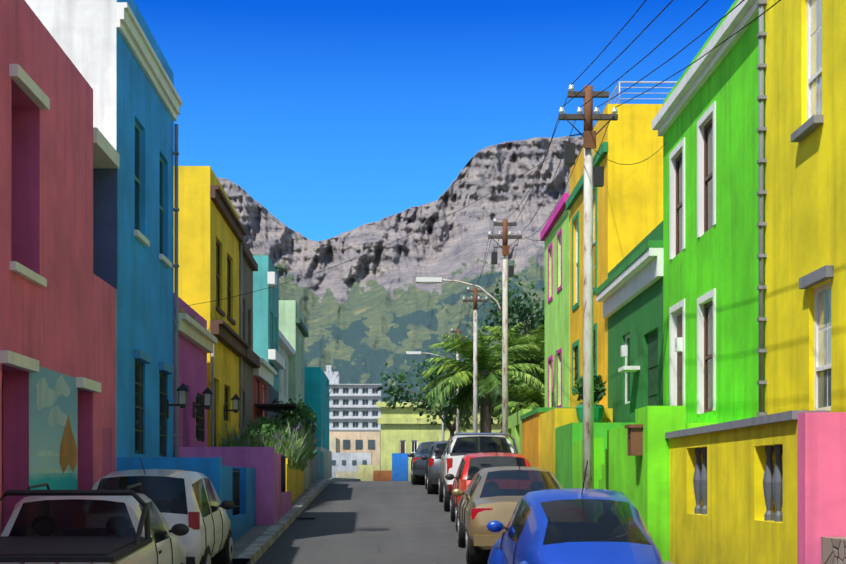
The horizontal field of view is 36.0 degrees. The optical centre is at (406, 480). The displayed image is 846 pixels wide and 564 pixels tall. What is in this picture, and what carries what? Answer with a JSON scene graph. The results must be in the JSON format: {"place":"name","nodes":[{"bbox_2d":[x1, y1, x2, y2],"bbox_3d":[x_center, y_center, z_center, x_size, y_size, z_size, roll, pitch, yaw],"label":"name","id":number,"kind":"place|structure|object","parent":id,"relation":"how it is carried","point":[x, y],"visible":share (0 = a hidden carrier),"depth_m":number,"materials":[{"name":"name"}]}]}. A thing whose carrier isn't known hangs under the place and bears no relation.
{"place":"outdoors","nodes":[
{"label":"outdoors","id":0,"kind":"place"},
{"bbox_2d":[217,136,582,401],"bbox_3d":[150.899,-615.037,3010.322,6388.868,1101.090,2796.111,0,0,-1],"label":"mountain","id":1,"kind":"structure","parent":0,"point":[368,316],"depth_m":3984.51,"materials":[{"name":"grey stone"}]},
{"bbox_2d":[134,0,734,240],"label":"sky","id":2,"kind":"structure","parent":0,"point":[336,117],"materials":[{"name":"blue"}]},
{"bbox_2d":[233,478,672,563],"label":"street","id":3,"kind":"structure","parent":0,"point":[338,521],"depth_m":25.78,"materials":[{"name":"grey asphalt"}]},
{"bbox_2d":[0,0,100,535],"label":"pink house","id":4,"kind":"structure","parent":3,"relation":"on","point":[49,386],"depth_m":15.99,"materials":[{"name":"paint"}]},
{"bbox_2d":[0,483,188,563],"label":"pickup truck","id":5,"kind":"object","parent":3,"relation":"on","point":[49,526],"visible":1,"depth_m":13.08,"materials":[{"name":"white metal"}]},
{"bbox_2d":[93,127,118,484],"bbox_3d":[-7.479,-1.543,19.404,6.050,7.031,1.550,0,0,-1],"label":"pink annex","id":6,"kind":"object","parent":3,"relation":"on","point":[105,160],"visible":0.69,"depth_m":19.80,"materials":[{"name":"paint"}]},
{"bbox_2d":[25,0,189,470],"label":"blue house","id":7,"kind":"structure","parent":3,"relation":"on","point":[112,51],"depth_m":21.90,"materials":[{"name":"paint"}]},
{"bbox_2d":[92,458,233,563],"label":"white car","id":8,"kind":"object","parent":3,"relation":"on","point":[193,503],"visible":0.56,"depth_m":16.60,"materials":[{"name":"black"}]},
{"bbox_2d":[117,457,254,563],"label":"boundary wall","id":9,"kind":"structure","parent":3,"relation":"on","point":[236,485],"depth_m":21.21,"materials":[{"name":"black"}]},
{"bbox_2d":[173,297,216,446],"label":"purple house","id":10,"kind":"structure","parent":3,"relation":"on","point":[197,339],"depth_m":27.84,"materials":[{"name":"paint"}]},
{"bbox_2d":[178,166,249,446],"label":"yellow house","id":11,"kind":"structure","parent":3,"relation":"on","point":[211,232],"depth_m":31.34,"materials":[{"name":"paint"}]},
{"bbox_2d":[173,124,242,456],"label":"downpipes","id":12,"kind":"object","parent":11,"relation":"attached to","point":[176,321],"visible":0.67,"depth_m":25.44,"materials":[{"name":"metal"}]},
{"bbox_2d":[178,447,290,524],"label":"boundary wall","id":13,"kind":"structure","parent":3,"relation":"on","point":[272,500],"depth_m":25.58,"materials":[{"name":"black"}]},
{"bbox_2d":[238,415,295,446],"bbox_3d":[-3.569,-0.922,33.628,1.547,1.464,4.688,0,0,-1],"label":"planter bush","id":14,"kind":"object","parent":13,"relation":"on","point":[266,425],"visible":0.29,"depth_m":32.29,"materials":[{"name":"green plant"}]},
{"bbox_2d":[239,241,259,436],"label":"grey house","id":15,"kind":"structure","parent":3,"relation":"on","point":[251,360],"depth_m":38.43,"materials":[{"name":"paint"}]},
{"bbox_2d":[253,255,284,417],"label":"teal house","id":16,"kind":"structure","parent":3,"relation":"on","point":[266,323],"depth_m":44.86,"materials":[{"name":"paint"}]},
{"bbox_2d":[253,351,302,423],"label":"red house","id":17,"kind":"structure","parent":3,"relation":"on","point":[263,376],"depth_m":41.86,"materials":[{"name":"paint"}]},
{"bbox_2d":[275,394,317,437],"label":"bush","id":18,"kind":"object","parent":17,"relation":"on","point":[305,413],"visible":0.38,"depth_m":42.25,"materials":[{"name":"green plant"}]},
{"bbox_2d":[279,330,293,411],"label":"cream house","id":19,"kind":"structure","parent":3,"relation":"on","point":[286,349],"depth_m":54.68,"materials":[{"name":"paint"}]},
{"bbox_2d":[279,300,308,417],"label":"pale green house","id":20,"kind":"structure","parent":3,"relation":"on","point":[293,330],"depth_m":57.41,"materials":[{"name":"paint"}]},
{"bbox_2d":[286,458,303,502],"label":"boundary wall","id":21,"kind":"structure","parent":3,"relation":"on","point":[295,482],"depth_m":33.00,"materials":[{"name":"paint"}]},
{"bbox_2d":[215,415,317,470],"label":"ornamental grass","id":22,"kind":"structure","parent":21,"relation":"on","point":[295,450],"depth_m":32.04,"materials":[{"name":"green plant"}]},
{"bbox_2d":[304,367,328,449],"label":"turquoise house","id":23,"kind":"structure","parent":3,"relation":"on","point":[316,390],"depth_m":63.87,"materials":[{"name":"paint"}]},
{"bbox_2d":[304,447,331,489],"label":"boundary wall","id":24,"kind":"structure","parent":3,"relation":"on","point":[319,465],"depth_m":46.01,"materials":[{"name":"paint"}]},
{"bbox_2d":[247,414,323,459],"bbox_3d":[-3.676,-1.291,38.247,2.517,1.365,3.391,0,0,-1],"label":"lavender","id":25,"kind":"object","parent":24,"relation":"on","point":[312,439],"visible":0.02,"depth_m":38.09,"materials":[{"name":"green plant"}]},
{"bbox_2d":[270,415,306,439],"bbox_3d":[-3.641,-1.230,38.296,1.448,1.374,2.571,0,0,-1],"label":"planter bush","id":26,"kind":"object","parent":24,"relation":"on","point":[284,423],"visible":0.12,"depth_m":37.85,"materials":[{"name":"green plant"}]},
{"bbox_2d":[284,398,313,427],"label":"bush","id":27,"kind":"object","parent":24,"relation":"on","point":[298,415],"visible":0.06,"depth_m":46.81,"materials":[{"name":"green plant"}]},
{"bbox_2d":[305,359,346,396],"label":"bare tree","id":28,"kind":"object","parent":3,"relation":"on","point":[336,377],"visible":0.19,"depth_m":69.42,"materials":[{"name":"grey plant"}]},
{"bbox_2d":[329,431,391,480],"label":"buildings","id":29,"kind":"structure","parent":3,"relation":"on","point":[371,470],"depth_m":94.68,"materials":[{"name":"beige paint"}]},
{"bbox_2d":[332,440,374,464],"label":"windows","id":30,"kind":"structure","parent":29,"relation":"attached to","point":[358,444],"depth_m":109.61,"materials":[{"name":"grey glass"}]},
{"bbox_2d":[392,453,407,480],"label":"blue wall","id":31,"kind":"structure","parent":3,"relation":"on","point":[399,466],"depth_m":79.71,"materials":[{"name":"blue paint"}]},
{"bbox_2d":[407,438,437,484],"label":"car","id":32,"kind":"object","parent":3,"relation":"on","point":[418,466],"visible":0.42,"depth_m":43.21,"materials":[{"name":"black metal"}]},
{"bbox_2d":[421,441,447,493],"bbox_3d":[1.384,-0.506,39.076,1.920,1.766,3.612,0,3,-1],"label":"car","id":33,"kind":"object","parent":3,"relation":"on","point":[432,472],"visible":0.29,"depth_m":37.55,"materials":[{"name":"silver metal"}]},
{"bbox_2d":[406,329,464,432],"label":"street light","id":34,"kind":"object","parent":3,"relation":"on","point":[420,352],"visible":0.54,"depth_m":69.47,"materials":[{"name":"paint"}]},
{"bbox_2d":[378,350,498,437],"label":"tree","id":35,"kind":"object","parent":3,"relation":"on","point":[408,396],"visible":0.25,"depth_m":83.52,"materials":[{"name":"green plant"}]},
{"bbox_2d":[376,402,501,480],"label":"end house","id":36,"kind":"structure","parent":3,"relation":"on","point":[404,430],"depth_m":91.71,"materials":[{"name":"yellow paint"}]},
{"bbox_2d":[438,364,443,440],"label":"pole","id":37,"kind":"object","parent":3,"relation":"on","point":[442,425],"visible":0.02,"depth_m":89.66,"materials":[{"name":"paint"}]},
{"bbox_2d":[416,218,521,438],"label":"pole","id":38,"kind":"object","parent":3,"relation":"on","point":[507,271],"visible":0.94,"depth_m":40.07,"materials":[{"name":"paint"}]},
{"bbox_2d":[183,0,780,371],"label":"wires","id":39,"kind":"object","parent":38,"relation":"attached to","point":[582,136],"visible":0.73,"depth_m":23.22,"materials":[{"name":"black"}]},
{"bbox_2d":[463,287,487,432],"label":"pole","id":40,"kind":"object","parent":3,"relation":"on","point":[475,418],"visible":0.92,"depth_m":54.57,"materials":[{"name":"paint"}]},
{"bbox_2d":[434,433,518,511],"bbox_3d":[1.802,-0.263,32.800,2.200,1.911,5.360,0,3,-1],"label":"pickup truck","id":41,"kind":"object","parent":3,"relation":"on","point":[459,447],"visible":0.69,"depth_m":31.73,"materials":[{"name":"white metal"}]},
{"bbox_2d":[423,337,541,424],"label":"tree","id":42,"kind":"object","parent":3,"relation":"on","point":[437,353],"visible":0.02,"depth_m":75.80,"materials":[{"name":"green plant"}]},
{"bbox_2d":[422,321,544,432],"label":"palm","id":43,"kind":"object","parent":3,"relation":"on","point":[489,378],"visible":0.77,"depth_m":65.50,"materials":[{"name":"green plant"}]},
{"bbox_2d":[445,445,530,530],"bbox_3d":[1.764,0.104,27.078,1.920,1.766,3.612,0,3,-1],"label":"car","id":44,"kind":"object","parent":3,"relation":"on","point":[471,466],"visible":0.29,"depth_m":25.64,"materials":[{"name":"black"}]},
{"bbox_2d":[466,273,544,368],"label":"tree","id":45,"kind":"object","parent":3,"relation":"on","point":[537,320],"visible":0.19,"depth_m":74.78,"materials":[{"name":"green plant"}]},
{"bbox_2d":[452,459,563,563],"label":"car","id":46,"kind":"object","parent":3,"relation":"on","point":[492,494],"visible":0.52,"depth_m":20.25,"materials":[{"name":"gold metal"}]},
{"bbox_2d":[480,324,544,401],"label":"palm","id":47,"kind":"object","parent":3,"relation":"on","point":[535,339],"visible":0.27,"depth_m":68.83,"materials":[{"name":"green plant"}]},
{"bbox_2d":[494,373,544,432],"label":"palm","id":48,"kind":"object","parent":3,"relation":"on","point":[535,397],"visible":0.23,"depth_m":57.29,"materials":[{"name":"green plant"}]},
{"bbox_2d":[508,409,531,453],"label":"garden wall","id":49,"kind":"structure","parent":3,"relation":"on","point":[514,426],"depth_m":41.70,"materials":[{"name":"green paint"}]},
{"bbox_2d":[540,193,569,407],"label":"house","id":50,"kind":"structure","parent":3,"relation":"on","point":[557,317],"depth_m":41.86,"materials":[{"name":"paint"}]},
{"bbox_2d":[520,407,612,475],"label":"orange garden walls","id":51,"kind":"structure","parent":3,"relation":"on","point":[540,425],"depth_m":33.79,"materials":[{"name":"orange paint"}]},
{"bbox_2d":[487,460,663,563],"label":"car","id":52,"kind":"object","parent":3,"relation":"on","point":[576,526],"visible":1,"depth_m":13.04,"materials":[{"name":"blue metal"}]},
{"bbox_2d":[559,84,617,488],"bbox_3d":[3.208,-2.771,23.027,1.040,8.450,0.245,0,0,-1],"label":"pole","id":53,"kind":"object","parent":3,"relation":"on","point":[588,116],"visible":0.98,"depth_m":22.97,"materials":[{"name":"paint"}]},
{"bbox_2d":[566,81,676,407],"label":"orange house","id":54,"kind":"structure","parent":3,"relation":"on","point":[627,209],"depth_m":32.18,"materials":[{"name":"paint"}]},
{"bbox_2d":[596,221,662,422],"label":"dark green house","id":55,"kind":"structure","parent":3,"relation":"on","point":[629,292],"depth_m":28.14,"materials":[{"name":"paint"}]},
{"bbox_2d":[555,406,717,560],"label":"green garden walls","id":56,"kind":"structure","parent":3,"relation":"on","point":[641,483],"depth_m":20.16,"materials":[{"name":"green paint"}]},
{"bbox_2d":[576,404,603,422],"bbox_3d":[4.324,-1.518,30.757,0.680,0.520,0.680,0,0,-1],"label":"pot","id":57,"kind":"object","parent":56,"relation":"on","point":[598,412],"visible":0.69,"depth_m":30.55,"materials":[{"name":"green ceramic"}]},
{"bbox_2d":[571,374,606,404],"bbox_3d":[4.304,-2.124,30.770,0.870,1.010,0.885,0,0,-1],"label":"pot plant","id":58,"kind":"object","parent":57,"relation":"in","point":[599,390],"visible":0.48,"depth_m":30.60,"materials":[{"name":"green plant"}]},
{"bbox_2d":[625,424,642,455],"bbox_3d":[3.472,-0.613,19.867,0.240,0.470,0.360,0,0,-1],"label":"mailbox","id":59,"kind":"object","parent":56,"relation":"on","point":[635,439],"visible":0.92,"depth_m":19.73,"materials":[{"name":"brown wood"}]},
{"bbox_2d":[652,0,765,422],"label":"green house","id":60,"kind":"structure","parent":3,"relation":"on","point":[705,122],"depth_m":21.39,"materials":[{"name":"paint"}]},
{"bbox_2d":[665,410,845,563],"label":"boundary wall","id":61,"kind":"structure","parent":3,"relation":"on","point":[768,489],"depth_m":14.80,"materials":[{"name":"paint"}]},
{"bbox_2d":[757,0,845,415],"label":"yellow house","id":62,"kind":"structure","parent":3,"relation":"on","point":[803,66],"depth_m":16.91,"materials":[{"name":"paint"}]},
{"bbox_2d":[821,537,845,563],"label":"stone wall","id":63,"kind":"structure","parent":3,"relation":"on","point":[833,550],"depth_m":12.58,"materials":[{"name":"beige stone"}]},
{"label":"ground surface","id":64,"kind":"structure","parent":0,"visible":0},
{"bbox_2d":[324,365,381,432],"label":"apartment building","id":65,"kind":"structure","parent":64,"relation":"on","point":[353,408],"depth_m":259.64,"materials":[{"name":"grey"}]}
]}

